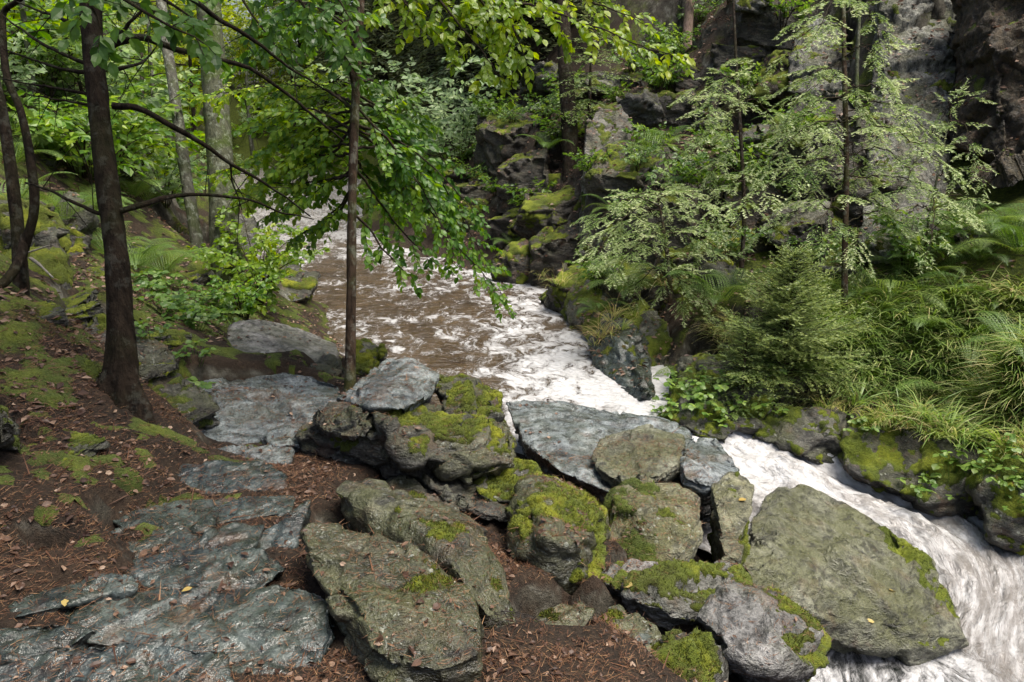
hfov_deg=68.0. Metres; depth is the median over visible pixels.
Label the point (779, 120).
fern
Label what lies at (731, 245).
leafy shrub
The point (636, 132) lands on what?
leafy shrub
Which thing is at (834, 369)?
leafy plant
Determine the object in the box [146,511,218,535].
path slab
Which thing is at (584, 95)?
rock block
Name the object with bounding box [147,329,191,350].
boulder
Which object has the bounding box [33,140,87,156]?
fern
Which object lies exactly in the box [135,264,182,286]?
leafy plant
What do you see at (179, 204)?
leafy shrub
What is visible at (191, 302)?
leafy plant
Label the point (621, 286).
fern
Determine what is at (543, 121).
leafy shrub
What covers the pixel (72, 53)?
leafy shrub
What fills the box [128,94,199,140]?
leafy shrub
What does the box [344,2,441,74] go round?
spruce tree
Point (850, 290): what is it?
fern
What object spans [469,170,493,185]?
rock block
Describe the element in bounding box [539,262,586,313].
rock block
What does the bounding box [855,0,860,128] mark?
sapling
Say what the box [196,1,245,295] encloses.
tree
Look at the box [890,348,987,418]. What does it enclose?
fern
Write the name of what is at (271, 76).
beech tree
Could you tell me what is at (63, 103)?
fern
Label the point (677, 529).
boulder
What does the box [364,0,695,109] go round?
hanging branch
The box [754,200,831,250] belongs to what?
boulder
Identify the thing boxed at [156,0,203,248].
birch tree
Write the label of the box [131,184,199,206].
fern
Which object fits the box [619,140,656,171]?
leafy shrub
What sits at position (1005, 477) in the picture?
leafy plant
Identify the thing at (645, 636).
boulder
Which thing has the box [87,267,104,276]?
boulder
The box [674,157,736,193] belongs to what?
leafy shrub
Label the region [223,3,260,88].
beech tree
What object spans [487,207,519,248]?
rock block
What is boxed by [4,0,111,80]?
leafy shrub
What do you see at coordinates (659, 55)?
boulder
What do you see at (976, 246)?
fern
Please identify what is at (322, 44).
beech tree
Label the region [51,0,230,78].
hanging branch
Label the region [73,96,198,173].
leafy shrub
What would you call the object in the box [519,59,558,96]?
boulder
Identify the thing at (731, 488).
boulder
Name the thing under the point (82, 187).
fern
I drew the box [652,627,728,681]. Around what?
boulder
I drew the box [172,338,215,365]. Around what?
leafy plant
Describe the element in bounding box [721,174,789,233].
rock block
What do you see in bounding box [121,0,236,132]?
beech tree
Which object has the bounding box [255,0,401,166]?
tree
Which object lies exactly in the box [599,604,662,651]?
boulder
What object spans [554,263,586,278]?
rock block
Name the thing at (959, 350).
fern
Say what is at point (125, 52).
leafy shrub
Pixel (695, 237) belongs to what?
rock block
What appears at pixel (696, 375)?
leafy plant
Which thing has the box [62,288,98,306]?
boulder
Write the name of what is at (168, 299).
leafy plant
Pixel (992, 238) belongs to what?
fern
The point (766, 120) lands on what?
leafy shrub
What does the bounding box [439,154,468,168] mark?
leafy shrub
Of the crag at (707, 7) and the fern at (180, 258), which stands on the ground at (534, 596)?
the crag at (707, 7)
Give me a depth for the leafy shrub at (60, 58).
8.92 m
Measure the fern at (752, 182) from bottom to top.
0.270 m
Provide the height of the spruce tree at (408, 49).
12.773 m
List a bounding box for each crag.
[560,256,672,366]
[578,104,633,260]
[587,313,655,400]
[657,394,737,442]
[666,353,775,434]
[693,1,724,24]
[752,404,846,464]
[788,18,851,100]
[837,409,982,519]
[857,205,939,263]
[862,0,956,223]
[945,0,1023,188]
[964,439,1023,555]
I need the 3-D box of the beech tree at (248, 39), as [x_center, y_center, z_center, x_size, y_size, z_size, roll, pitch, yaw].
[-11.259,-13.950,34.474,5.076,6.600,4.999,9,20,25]
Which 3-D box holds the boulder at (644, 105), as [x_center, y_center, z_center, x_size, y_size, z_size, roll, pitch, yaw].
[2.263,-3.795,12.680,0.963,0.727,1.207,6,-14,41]
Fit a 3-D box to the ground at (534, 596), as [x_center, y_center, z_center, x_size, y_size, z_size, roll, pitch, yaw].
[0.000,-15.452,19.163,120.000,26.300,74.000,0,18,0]
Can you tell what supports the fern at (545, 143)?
on the rock block at (517, 168)
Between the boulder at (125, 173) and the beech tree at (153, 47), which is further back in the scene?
the beech tree at (153, 47)
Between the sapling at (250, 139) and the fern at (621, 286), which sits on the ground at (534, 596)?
the sapling at (250, 139)
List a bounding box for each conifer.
[661,0,791,277]
[702,0,985,316]
[867,77,999,273]
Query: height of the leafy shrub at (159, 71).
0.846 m
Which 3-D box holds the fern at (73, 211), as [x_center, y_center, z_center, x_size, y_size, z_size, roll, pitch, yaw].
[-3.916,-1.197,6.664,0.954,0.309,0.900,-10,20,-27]
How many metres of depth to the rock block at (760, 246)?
9.40 m
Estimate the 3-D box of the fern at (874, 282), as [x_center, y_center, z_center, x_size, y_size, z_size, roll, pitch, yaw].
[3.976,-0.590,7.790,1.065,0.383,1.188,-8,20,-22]
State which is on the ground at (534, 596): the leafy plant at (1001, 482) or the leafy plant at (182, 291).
the leafy plant at (182, 291)
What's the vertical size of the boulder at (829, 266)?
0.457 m
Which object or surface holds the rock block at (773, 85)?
on the ground at (534, 596)
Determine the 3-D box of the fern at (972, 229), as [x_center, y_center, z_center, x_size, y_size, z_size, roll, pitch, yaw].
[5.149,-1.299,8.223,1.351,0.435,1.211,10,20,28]
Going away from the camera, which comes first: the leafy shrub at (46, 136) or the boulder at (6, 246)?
the boulder at (6, 246)
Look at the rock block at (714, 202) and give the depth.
10.13 m
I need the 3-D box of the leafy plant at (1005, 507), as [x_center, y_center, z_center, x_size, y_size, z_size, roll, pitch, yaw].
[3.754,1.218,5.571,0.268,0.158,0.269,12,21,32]
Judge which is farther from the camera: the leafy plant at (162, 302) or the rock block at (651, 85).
the rock block at (651, 85)
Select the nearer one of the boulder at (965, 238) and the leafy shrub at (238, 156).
the boulder at (965, 238)
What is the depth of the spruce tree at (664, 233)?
8.29 m
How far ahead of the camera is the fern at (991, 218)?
8.00 m
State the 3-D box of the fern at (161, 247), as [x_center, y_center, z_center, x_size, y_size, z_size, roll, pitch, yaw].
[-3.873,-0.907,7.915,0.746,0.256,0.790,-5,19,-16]
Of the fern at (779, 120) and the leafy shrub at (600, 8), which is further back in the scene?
the leafy shrub at (600, 8)
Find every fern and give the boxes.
[0,126,66,162]
[0,171,77,203]
[8,110,67,135]
[10,112,80,147]
[16,68,58,86]
[21,191,131,211]
[23,192,124,220]
[31,93,62,110]
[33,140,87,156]
[48,195,96,204]
[49,95,116,117]
[53,183,139,227]
[62,156,93,175]
[79,186,136,203]
[91,221,152,251]
[92,171,183,197]
[92,228,205,269]
[121,149,170,166]
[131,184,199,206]
[131,242,178,267]
[131,247,227,274]
[491,233,520,245]
[513,132,573,149]
[575,298,627,314]
[582,193,647,213]
[583,260,664,299]
[608,130,691,154]
[633,125,690,144]
[653,365,673,376]
[663,267,779,306]
[707,268,761,291]
[720,167,781,191]
[751,114,824,131]
[824,259,964,314]
[834,272,908,300]
[860,238,960,276]
[861,218,967,258]
[882,308,967,333]
[887,253,974,280]
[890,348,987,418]
[907,294,1022,366]
[909,332,1003,364]
[916,218,964,236]
[917,202,1023,237]
[924,241,993,257]
[929,236,1022,265]
[935,201,1002,219]
[935,373,983,385]
[947,209,1023,233]
[948,210,1023,256]
[952,200,1023,234]
[954,215,1023,251]
[957,282,1023,308]
[963,311,1023,361]
[982,221,1023,246]
[983,207,1023,226]
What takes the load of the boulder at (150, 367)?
on the ground at (534, 596)
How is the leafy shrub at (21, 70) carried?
on the ground at (534, 596)
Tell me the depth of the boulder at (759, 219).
9.83 m
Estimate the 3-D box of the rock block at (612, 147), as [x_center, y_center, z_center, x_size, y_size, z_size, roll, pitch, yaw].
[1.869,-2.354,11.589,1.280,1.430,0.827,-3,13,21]
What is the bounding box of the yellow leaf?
[61,599,68,605]
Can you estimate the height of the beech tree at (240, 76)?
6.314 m
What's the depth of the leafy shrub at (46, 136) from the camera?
8.01 m
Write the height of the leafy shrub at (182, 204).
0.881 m
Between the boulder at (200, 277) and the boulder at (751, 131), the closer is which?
the boulder at (200, 277)
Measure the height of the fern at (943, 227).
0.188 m
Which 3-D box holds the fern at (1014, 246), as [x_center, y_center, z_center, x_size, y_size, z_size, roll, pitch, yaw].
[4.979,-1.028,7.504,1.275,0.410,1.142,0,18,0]
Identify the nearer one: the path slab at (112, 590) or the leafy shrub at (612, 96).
the path slab at (112, 590)
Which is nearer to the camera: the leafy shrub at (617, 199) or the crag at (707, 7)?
the leafy shrub at (617, 199)
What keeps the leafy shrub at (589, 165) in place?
on the rock block at (597, 183)
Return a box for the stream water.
[235,166,1023,681]
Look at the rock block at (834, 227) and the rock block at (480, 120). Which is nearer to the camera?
the rock block at (834, 227)
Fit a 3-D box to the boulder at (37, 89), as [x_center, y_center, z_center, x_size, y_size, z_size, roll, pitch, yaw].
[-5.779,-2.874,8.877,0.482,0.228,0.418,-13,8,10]
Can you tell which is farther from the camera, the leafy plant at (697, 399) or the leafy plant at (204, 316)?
the leafy plant at (697, 399)
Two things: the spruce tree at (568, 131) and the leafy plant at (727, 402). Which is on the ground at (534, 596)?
the spruce tree at (568, 131)
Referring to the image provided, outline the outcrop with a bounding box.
[294,357,516,484]
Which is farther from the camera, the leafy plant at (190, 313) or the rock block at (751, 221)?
the rock block at (751, 221)
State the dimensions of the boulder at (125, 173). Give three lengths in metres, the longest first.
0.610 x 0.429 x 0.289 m
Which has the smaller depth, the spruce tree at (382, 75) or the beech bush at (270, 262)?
the beech bush at (270, 262)
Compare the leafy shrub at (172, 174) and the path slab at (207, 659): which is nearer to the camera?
the path slab at (207, 659)
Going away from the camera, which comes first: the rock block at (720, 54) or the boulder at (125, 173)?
the boulder at (125, 173)
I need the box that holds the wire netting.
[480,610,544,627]
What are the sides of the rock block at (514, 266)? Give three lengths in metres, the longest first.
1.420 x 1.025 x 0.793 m
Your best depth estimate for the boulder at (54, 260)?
5.41 m
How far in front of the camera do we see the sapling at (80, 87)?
9.56 m
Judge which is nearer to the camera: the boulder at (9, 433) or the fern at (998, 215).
the boulder at (9, 433)
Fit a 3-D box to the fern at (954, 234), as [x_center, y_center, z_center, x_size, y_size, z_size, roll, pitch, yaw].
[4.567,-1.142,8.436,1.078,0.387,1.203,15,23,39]
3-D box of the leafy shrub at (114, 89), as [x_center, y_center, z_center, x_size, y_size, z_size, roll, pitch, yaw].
[-5.478,-3.286,9.636,1.589,1.026,1.386,-8,20,-23]
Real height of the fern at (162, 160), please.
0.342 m
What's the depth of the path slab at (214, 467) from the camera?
3.48 m
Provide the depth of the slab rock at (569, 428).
5.70 m
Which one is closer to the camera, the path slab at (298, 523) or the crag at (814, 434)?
the path slab at (298, 523)
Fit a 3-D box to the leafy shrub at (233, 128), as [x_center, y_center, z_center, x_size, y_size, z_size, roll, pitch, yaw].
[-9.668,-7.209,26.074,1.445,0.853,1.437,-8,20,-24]
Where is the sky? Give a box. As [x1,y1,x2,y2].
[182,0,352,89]
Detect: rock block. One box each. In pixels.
[430,152,446,163]
[433,168,471,201]
[442,181,494,201]
[456,198,488,232]
[462,218,478,232]
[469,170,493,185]
[474,107,549,179]
[477,115,486,125]
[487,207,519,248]
[490,238,531,283]
[496,145,551,215]
[507,185,577,239]
[528,219,584,286]
[534,126,559,153]
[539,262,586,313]
[546,81,559,103]
[547,173,560,189]
[548,211,566,230]
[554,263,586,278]
[573,198,581,210]
[575,89,593,108]
[584,139,679,228]
[588,90,698,135]
[588,140,667,168]
[596,259,665,310]
[601,224,623,260]
[618,66,651,88]
[622,187,714,264]
[648,81,675,91]
[654,228,776,283]
[655,179,668,192]
[657,282,692,314]
[672,226,707,241]
[674,65,702,92]
[675,170,725,189]
[691,94,724,131]
[706,186,724,222]
[710,43,766,93]
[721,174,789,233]
[732,143,765,174]
[736,0,808,51]
[744,99,772,112]
[745,49,793,101]
[755,151,765,178]
[760,91,865,201]
[778,210,833,265]
[827,176,907,228]
[829,215,856,239]
[851,110,887,167]
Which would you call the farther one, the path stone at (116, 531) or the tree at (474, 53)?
the tree at (474, 53)
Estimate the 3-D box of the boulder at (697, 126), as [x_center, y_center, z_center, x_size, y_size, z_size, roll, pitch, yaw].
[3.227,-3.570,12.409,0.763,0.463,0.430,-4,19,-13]
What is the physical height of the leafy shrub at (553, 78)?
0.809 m
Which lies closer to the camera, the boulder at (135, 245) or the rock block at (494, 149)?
the boulder at (135, 245)
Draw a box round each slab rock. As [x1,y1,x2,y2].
[195,373,339,444]
[218,444,294,466]
[227,319,338,361]
[260,423,301,451]
[505,399,691,504]
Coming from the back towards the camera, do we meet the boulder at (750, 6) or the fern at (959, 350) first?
the boulder at (750, 6)
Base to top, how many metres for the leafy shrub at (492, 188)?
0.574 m
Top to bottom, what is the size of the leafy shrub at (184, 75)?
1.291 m
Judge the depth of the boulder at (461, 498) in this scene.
3.89 m
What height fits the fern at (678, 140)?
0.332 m
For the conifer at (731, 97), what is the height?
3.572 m
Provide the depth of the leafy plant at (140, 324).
4.71 m
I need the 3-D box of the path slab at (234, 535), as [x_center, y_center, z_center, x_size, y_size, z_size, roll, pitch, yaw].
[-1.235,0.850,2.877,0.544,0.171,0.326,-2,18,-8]
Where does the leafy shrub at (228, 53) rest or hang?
on the ground at (534, 596)
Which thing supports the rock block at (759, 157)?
on the ground at (534, 596)
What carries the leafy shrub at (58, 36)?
on the ground at (534, 596)
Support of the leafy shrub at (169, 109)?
on the ground at (534, 596)
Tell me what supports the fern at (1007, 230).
on the ground at (534, 596)
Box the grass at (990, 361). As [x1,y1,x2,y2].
[518,222,1023,461]
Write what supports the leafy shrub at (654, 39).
on the ground at (534, 596)
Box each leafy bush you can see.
[203,271,283,319]
[310,48,586,165]
[347,100,449,171]
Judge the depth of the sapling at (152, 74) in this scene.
14.38 m
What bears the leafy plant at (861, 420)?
on the crag at (883, 459)
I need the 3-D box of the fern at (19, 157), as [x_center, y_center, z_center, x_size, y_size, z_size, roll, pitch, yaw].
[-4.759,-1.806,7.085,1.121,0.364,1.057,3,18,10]
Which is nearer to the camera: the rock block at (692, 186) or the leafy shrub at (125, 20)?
the rock block at (692, 186)
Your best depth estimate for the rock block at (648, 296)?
9.45 m
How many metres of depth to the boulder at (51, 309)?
4.02 m
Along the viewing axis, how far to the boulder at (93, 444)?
3.25 m
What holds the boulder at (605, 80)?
on the ground at (534, 596)
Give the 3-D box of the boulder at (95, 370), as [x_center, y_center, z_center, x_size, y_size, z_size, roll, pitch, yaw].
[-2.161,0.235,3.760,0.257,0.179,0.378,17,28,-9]
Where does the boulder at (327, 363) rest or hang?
on the ground at (534, 596)
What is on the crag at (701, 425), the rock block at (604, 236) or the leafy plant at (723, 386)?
the leafy plant at (723, 386)
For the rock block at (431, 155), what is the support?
on the ground at (534, 596)
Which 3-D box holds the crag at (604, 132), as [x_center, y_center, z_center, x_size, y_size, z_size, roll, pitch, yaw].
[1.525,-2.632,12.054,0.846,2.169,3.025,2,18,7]
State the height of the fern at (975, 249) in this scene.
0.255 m
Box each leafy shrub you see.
[0,0,110,78]
[0,25,129,96]
[0,29,46,100]
[1,68,202,168]
[3,0,54,34]
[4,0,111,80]
[4,78,151,178]
[7,0,78,54]
[7,0,81,92]
[15,44,135,109]
[17,89,188,191]
[22,46,177,120]
[29,1,111,53]
[37,12,115,38]
[45,73,178,133]
[49,28,164,87]
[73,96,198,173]
[74,9,119,28]
[103,8,137,24]
[107,11,140,32]
[107,66,198,125]
[109,42,152,90]
[118,44,147,62]
[122,115,206,193]
[122,142,207,208]
[128,74,178,96]
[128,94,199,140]
[131,82,188,139]
[133,61,202,107]
[149,130,200,186]
[155,58,163,78]
[169,167,206,203]
[169,183,207,205]
[171,176,184,209]
[194,34,240,56]
[231,121,245,141]
[233,151,277,169]
[238,105,259,121]
[425,203,462,231]
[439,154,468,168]
[452,140,476,160]
[459,109,490,129]
[459,160,487,178]
[468,90,525,117]
[477,171,497,196]
[495,103,528,122]
[495,176,556,205]
[521,91,559,126]
[529,107,587,152]
[541,65,583,95]
[563,147,612,172]
[565,249,627,289]
[590,0,611,15]
[596,79,632,102]
[607,185,655,218]
[608,37,655,72]
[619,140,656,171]
[621,118,678,145]
[634,49,688,92]
[639,20,682,47]
[639,142,734,189]
[643,62,689,89]
[653,21,700,54]
[665,147,708,171]
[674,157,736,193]
[676,0,723,22]
[685,216,774,259]
[686,125,726,148]
[702,123,775,180]
[717,61,762,99]
[737,160,774,183]
[745,119,769,128]
[767,0,814,30]
[770,102,839,140]
[785,232,840,267]
[828,233,872,267]
[839,90,889,112]
[871,201,967,272]
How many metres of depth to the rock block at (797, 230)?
9.07 m
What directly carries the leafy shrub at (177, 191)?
on the ground at (534, 596)
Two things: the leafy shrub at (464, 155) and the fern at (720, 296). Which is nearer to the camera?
the fern at (720, 296)
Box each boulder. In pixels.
[0,193,75,289]
[0,405,24,450]
[2,243,10,251]
[17,84,44,96]
[29,429,110,460]
[34,300,68,328]
[41,158,56,168]
[56,191,99,255]
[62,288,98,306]
[64,301,103,329]
[80,360,101,381]
[85,312,178,383]
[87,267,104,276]
[118,160,135,178]
[127,242,152,258]
[146,371,219,429]
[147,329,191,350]
[184,269,214,286]
[239,215,258,254]
[261,250,320,301]
[300,523,484,681]
[309,354,343,376]
[336,478,515,629]
[356,338,387,377]
[386,475,486,535]
[417,473,508,523]
[472,457,542,502]
[504,474,611,594]
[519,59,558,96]
[532,600,594,625]
[578,71,621,97]
[591,424,685,486]
[599,557,753,630]
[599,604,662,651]
[603,477,702,561]
[616,88,665,128]
[635,633,651,645]
[643,52,678,74]
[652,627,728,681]
[680,437,739,528]
[683,252,747,287]
[691,111,728,129]
[696,581,831,681]
[707,471,753,565]
[719,124,769,164]
[735,0,776,14]
[743,484,968,665]
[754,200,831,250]
[757,201,785,222]
[813,261,858,278]
[953,223,993,247]
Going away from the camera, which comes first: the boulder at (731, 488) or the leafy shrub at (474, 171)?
the boulder at (731, 488)
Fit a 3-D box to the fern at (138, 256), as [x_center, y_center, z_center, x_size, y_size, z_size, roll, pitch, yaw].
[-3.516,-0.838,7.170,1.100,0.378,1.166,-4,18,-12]
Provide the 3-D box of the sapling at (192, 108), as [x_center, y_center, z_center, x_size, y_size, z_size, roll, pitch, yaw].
[-7.904,-5.295,18.569,1.737,5.208,1.289,0,18,0]
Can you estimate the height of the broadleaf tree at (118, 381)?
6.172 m
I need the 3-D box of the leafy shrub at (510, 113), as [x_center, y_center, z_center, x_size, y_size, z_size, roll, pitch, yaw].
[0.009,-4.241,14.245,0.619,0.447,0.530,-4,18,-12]
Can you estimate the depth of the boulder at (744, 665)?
2.95 m
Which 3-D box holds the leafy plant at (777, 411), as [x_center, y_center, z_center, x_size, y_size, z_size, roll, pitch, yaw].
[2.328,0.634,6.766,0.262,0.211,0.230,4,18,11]
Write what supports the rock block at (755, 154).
on the ground at (534, 596)
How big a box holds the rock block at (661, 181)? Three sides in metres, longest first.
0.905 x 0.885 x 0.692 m
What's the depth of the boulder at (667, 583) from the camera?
3.26 m
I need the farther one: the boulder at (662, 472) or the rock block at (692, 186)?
the rock block at (692, 186)
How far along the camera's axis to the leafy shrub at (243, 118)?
26.56 m
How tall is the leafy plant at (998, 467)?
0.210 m
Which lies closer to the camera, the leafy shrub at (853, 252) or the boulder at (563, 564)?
the boulder at (563, 564)
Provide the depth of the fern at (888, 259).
8.25 m
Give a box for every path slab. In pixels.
[0,623,95,665]
[0,643,233,681]
[8,572,138,618]
[64,585,335,674]
[113,495,294,530]
[126,546,286,590]
[127,522,263,564]
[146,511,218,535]
[175,459,287,493]
[257,500,310,548]
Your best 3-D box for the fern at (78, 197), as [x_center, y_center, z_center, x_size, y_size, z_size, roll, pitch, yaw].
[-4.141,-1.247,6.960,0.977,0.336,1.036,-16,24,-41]
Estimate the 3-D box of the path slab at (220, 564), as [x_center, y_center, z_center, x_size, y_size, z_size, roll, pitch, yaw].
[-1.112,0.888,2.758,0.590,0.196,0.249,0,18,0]
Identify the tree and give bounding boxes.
[0,0,57,295]
[0,0,343,424]
[111,0,195,123]
[111,0,233,117]
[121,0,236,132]
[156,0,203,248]
[170,0,252,65]
[185,0,302,113]
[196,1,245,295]
[223,0,307,98]
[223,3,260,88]
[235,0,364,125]
[236,24,318,105]
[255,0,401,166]
[264,0,350,78]
[306,0,437,95]
[322,2,396,60]
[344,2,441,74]
[363,0,469,74]
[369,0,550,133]
[396,1,481,65]
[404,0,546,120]
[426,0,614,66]
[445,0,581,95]
[451,0,575,40]
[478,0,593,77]
[544,0,636,137]
[556,0,578,182]
[570,181,749,326]
[682,0,694,51]
[695,317,809,421]
[703,241,892,396]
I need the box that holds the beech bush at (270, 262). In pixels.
[186,201,329,312]
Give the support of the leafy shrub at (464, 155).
on the ground at (534, 596)
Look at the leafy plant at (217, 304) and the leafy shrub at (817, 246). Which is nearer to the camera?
the leafy plant at (217, 304)
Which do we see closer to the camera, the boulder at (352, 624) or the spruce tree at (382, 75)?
the boulder at (352, 624)
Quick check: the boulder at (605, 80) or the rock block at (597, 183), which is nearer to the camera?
the rock block at (597, 183)
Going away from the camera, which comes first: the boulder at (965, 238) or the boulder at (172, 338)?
the boulder at (172, 338)
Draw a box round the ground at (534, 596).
[0,0,1023,681]
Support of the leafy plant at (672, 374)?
on the crag at (751, 426)
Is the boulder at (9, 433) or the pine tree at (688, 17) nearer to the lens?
the boulder at (9, 433)
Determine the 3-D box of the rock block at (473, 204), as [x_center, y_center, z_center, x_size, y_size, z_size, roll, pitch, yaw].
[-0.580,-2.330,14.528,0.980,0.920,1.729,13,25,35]
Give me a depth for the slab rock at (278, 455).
4.01 m
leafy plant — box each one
[131,270,169,282]
[132,280,165,298]
[134,317,175,339]
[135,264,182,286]
[136,291,190,316]
[146,278,175,297]
[160,299,204,326]
[162,293,183,307]
[165,278,191,289]
[165,288,186,299]
[171,312,220,330]
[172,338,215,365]
[175,293,210,312]
[175,300,202,306]
[184,290,217,305]
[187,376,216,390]
[188,282,218,297]
[194,301,227,319]
[198,296,243,310]
[198,302,247,323]
[200,312,225,326]
[205,302,231,319]
[651,405,672,415]
[652,392,668,406]
[653,369,676,384]
[663,378,709,397]
[664,398,687,419]
[665,378,691,399]
[667,388,721,419]
[682,365,714,387]
[693,382,728,407]
[702,404,727,428]
[704,389,730,404]
[714,368,743,394]
[728,394,766,419]
[756,362,786,381]
[759,398,788,421]
[820,351,851,372]
[843,414,880,438]
[896,472,952,502]
[914,403,963,423]
[931,444,982,485]
[961,433,993,449]
[966,422,998,444]
[971,452,1010,480]
[977,441,1018,468]
[985,473,1023,500]
[998,432,1023,466]
[1002,495,1023,519]
[1003,466,1023,481]
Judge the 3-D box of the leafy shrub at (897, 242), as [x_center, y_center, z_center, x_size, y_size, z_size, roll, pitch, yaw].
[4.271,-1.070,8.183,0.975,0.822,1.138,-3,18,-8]
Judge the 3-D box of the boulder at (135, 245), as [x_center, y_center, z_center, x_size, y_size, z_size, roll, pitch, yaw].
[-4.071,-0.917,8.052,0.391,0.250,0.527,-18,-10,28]
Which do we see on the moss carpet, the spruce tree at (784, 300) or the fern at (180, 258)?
the fern at (180, 258)
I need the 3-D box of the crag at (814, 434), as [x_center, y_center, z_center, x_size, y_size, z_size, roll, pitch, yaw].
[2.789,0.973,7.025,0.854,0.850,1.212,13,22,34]
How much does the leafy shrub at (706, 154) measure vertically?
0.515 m
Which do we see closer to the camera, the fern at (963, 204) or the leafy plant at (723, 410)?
the leafy plant at (723, 410)
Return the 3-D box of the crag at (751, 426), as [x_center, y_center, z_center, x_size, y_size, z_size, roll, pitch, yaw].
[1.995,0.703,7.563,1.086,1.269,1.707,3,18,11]
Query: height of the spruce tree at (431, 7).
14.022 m
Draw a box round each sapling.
[19,0,36,103]
[59,0,143,116]
[128,1,200,144]
[139,52,143,106]
[161,22,197,151]
[190,0,516,391]
[231,71,268,167]
[268,24,307,148]
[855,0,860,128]
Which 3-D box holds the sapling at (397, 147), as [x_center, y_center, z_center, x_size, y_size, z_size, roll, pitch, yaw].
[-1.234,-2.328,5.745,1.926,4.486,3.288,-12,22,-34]
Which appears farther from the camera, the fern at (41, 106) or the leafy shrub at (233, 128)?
the leafy shrub at (233, 128)
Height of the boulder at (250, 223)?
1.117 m
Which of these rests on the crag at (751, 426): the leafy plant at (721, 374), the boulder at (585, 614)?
the leafy plant at (721, 374)
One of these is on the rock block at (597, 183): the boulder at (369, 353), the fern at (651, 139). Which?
the fern at (651, 139)
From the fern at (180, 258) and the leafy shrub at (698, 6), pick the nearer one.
the fern at (180, 258)
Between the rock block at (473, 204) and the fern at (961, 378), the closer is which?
the fern at (961, 378)
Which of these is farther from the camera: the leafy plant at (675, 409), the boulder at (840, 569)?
the leafy plant at (675, 409)
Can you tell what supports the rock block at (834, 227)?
on the ground at (534, 596)
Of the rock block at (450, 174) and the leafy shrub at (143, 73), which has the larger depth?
the rock block at (450, 174)
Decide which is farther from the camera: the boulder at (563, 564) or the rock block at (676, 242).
the rock block at (676, 242)
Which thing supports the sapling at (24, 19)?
on the ground at (534, 596)
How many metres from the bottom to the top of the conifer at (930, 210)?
1.951 m
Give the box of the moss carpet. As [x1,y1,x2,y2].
[0,118,344,556]
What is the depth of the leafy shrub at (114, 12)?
14.83 m
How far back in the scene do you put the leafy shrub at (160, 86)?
15.44 m
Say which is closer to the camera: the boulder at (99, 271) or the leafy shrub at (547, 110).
the boulder at (99, 271)
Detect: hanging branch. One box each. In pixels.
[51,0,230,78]
[173,0,389,95]
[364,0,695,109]
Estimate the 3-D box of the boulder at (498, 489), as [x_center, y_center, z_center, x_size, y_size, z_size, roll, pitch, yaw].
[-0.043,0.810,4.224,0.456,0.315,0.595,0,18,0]
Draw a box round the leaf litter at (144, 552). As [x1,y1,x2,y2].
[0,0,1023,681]
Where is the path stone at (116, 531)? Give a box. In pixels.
[111,527,124,539]
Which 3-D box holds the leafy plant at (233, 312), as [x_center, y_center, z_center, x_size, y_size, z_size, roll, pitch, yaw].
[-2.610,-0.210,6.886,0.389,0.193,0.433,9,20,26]
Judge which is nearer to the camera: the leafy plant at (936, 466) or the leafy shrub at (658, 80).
the leafy plant at (936, 466)
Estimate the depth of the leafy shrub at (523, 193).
12.72 m
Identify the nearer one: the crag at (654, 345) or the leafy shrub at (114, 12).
the crag at (654, 345)
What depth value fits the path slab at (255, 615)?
2.42 m
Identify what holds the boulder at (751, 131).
on the ground at (534, 596)
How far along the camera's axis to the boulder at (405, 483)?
3.95 m
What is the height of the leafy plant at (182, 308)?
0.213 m
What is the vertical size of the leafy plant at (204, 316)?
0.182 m
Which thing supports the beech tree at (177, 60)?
on the ground at (534, 596)
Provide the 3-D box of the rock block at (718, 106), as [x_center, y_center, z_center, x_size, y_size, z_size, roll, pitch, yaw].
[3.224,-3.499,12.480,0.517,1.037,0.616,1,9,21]
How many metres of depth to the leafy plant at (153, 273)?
6.76 m
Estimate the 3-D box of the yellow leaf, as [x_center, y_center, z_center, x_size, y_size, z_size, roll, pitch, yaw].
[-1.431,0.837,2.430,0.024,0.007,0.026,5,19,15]
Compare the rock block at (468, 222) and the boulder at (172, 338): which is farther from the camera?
the rock block at (468, 222)
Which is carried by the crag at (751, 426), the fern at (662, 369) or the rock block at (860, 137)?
the fern at (662, 369)
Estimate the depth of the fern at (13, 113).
7.67 m
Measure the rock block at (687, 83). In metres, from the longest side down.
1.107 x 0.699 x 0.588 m
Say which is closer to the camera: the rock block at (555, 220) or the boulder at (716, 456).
the boulder at (716, 456)
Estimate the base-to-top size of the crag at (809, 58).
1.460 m
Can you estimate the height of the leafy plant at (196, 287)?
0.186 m
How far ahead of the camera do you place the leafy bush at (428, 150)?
17.23 m
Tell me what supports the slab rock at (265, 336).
on the ground at (534, 596)
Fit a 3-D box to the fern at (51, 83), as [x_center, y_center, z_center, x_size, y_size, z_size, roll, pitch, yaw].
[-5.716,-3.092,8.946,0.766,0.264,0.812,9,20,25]
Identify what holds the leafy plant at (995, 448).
on the crag at (1004, 530)
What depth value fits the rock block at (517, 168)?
12.94 m
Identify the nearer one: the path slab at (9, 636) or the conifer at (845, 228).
the path slab at (9, 636)
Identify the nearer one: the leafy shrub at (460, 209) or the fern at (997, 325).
the fern at (997, 325)
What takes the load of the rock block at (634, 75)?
on the ground at (534, 596)
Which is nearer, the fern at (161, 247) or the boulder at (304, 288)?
the fern at (161, 247)
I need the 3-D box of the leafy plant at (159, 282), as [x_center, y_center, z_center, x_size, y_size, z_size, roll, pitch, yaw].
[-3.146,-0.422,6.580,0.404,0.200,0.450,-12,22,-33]
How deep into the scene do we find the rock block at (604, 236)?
10.32 m

